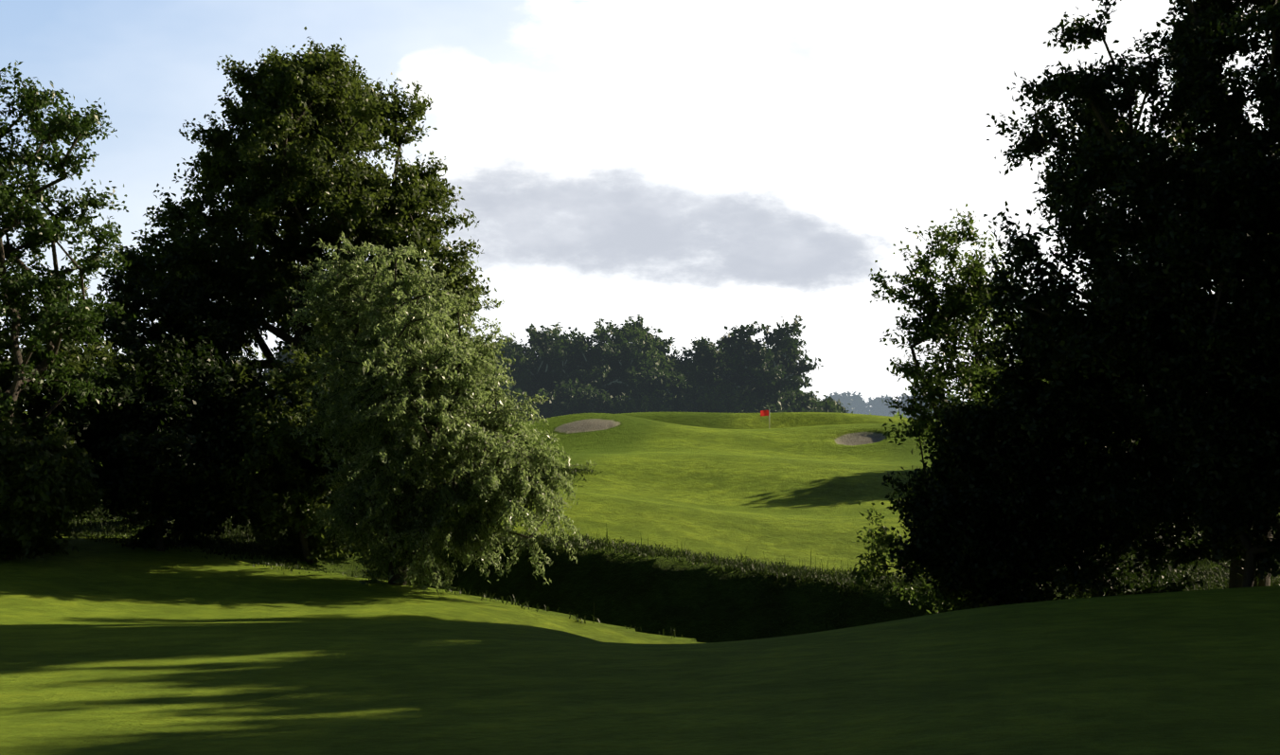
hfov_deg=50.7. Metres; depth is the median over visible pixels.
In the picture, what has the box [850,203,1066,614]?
young tree
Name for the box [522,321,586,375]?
tree
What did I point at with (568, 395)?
tree
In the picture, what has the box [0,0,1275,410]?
sky
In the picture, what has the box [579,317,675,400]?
tree
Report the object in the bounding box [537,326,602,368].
tree
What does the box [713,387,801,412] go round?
tree
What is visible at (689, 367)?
tree
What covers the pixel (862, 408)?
tree
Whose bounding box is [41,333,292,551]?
bush
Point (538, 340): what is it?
tree
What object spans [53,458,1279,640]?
rough grass
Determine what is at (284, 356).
tree
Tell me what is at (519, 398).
tree
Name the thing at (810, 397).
tree
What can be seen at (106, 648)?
ground
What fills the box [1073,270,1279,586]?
bush
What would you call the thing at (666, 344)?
tree
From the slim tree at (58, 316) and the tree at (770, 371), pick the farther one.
the tree at (770, 371)
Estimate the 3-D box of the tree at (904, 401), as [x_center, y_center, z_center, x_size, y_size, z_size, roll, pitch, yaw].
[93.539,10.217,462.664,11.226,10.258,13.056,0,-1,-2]
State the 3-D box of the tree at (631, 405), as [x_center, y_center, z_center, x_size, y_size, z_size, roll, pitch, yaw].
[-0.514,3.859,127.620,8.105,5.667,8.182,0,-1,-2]
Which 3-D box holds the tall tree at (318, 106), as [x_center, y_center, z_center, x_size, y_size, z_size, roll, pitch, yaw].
[-12.985,-3.725,50.419,14.807,18.195,11.128,0,-1,-2]
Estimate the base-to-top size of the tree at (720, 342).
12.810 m
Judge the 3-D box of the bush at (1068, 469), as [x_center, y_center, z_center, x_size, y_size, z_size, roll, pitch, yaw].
[11.273,2.285,33.148,6.736,8.821,7.311,-1,-2,44]
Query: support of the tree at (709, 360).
on the ground at (106, 648)
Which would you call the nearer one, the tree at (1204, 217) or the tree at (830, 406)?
the tree at (1204, 217)
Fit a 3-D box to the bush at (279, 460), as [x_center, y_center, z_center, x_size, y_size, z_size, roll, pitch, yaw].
[-9.936,2.514,40.789,6.740,7.331,7.293,0,-1,-2]
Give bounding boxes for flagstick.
[760,408,769,427]
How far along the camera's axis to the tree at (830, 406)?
139.89 m
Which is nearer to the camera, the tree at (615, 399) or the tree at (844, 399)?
the tree at (615, 399)
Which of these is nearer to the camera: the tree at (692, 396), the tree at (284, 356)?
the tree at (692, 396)
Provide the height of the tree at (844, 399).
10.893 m
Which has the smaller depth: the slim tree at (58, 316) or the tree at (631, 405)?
the slim tree at (58, 316)
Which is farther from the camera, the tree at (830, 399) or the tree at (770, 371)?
the tree at (830, 399)
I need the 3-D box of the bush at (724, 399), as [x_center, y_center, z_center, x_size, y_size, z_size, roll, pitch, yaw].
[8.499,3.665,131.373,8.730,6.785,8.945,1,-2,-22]
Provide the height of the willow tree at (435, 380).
10.465 m
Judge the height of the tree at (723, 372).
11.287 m
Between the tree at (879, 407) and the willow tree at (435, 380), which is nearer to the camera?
the willow tree at (435, 380)
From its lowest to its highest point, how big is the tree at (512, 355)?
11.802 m
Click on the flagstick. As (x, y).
(764, 412)
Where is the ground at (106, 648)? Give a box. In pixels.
[0,410,1279,754]
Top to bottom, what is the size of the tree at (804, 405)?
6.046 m
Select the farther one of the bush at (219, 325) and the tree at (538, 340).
the tree at (538, 340)
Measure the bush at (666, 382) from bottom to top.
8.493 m
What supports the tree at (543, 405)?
on the ground at (106, 648)
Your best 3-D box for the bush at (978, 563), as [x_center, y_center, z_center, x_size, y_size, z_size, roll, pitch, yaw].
[8.866,3.715,33.568,5.797,6.596,4.852,0,-1,-2]
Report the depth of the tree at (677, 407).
127.98 m
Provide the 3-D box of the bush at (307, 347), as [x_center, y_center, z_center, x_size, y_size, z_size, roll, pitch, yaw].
[-7.702,1.566,43.637,7.389,8.517,6.288,0,-1,-2]
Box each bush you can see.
[0,322,143,490]
[0,409,112,559]
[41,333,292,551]
[68,240,284,527]
[190,340,409,563]
[294,303,505,520]
[630,367,701,400]
[693,381,770,412]
[881,395,1119,611]
[919,295,1206,597]
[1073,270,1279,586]
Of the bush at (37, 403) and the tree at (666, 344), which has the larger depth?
the tree at (666, 344)
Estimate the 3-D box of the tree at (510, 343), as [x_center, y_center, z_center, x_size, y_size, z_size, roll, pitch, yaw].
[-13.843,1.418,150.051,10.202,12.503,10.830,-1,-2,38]
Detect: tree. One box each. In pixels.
[0,60,136,442]
[88,26,497,504]
[256,343,295,408]
[271,231,596,597]
[472,336,537,399]
[484,381,542,421]
[490,335,557,382]
[495,322,577,400]
[520,388,559,421]
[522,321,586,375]
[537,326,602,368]
[538,377,611,417]
[546,328,659,399]
[577,392,628,412]
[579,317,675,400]
[588,314,679,399]
[602,388,674,413]
[637,393,707,411]
[665,353,708,385]
[668,383,719,412]
[669,336,728,390]
[690,332,739,388]
[711,314,823,403]
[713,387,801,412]
[719,345,800,395]
[767,389,828,411]
[794,388,822,404]
[813,399,840,412]
[817,394,853,413]
[822,391,861,413]
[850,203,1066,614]
[850,391,871,414]
[866,393,900,416]
[896,392,925,418]
[974,0,1279,587]
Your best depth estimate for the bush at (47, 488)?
34.30 m
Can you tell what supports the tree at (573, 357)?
on the ground at (106, 648)

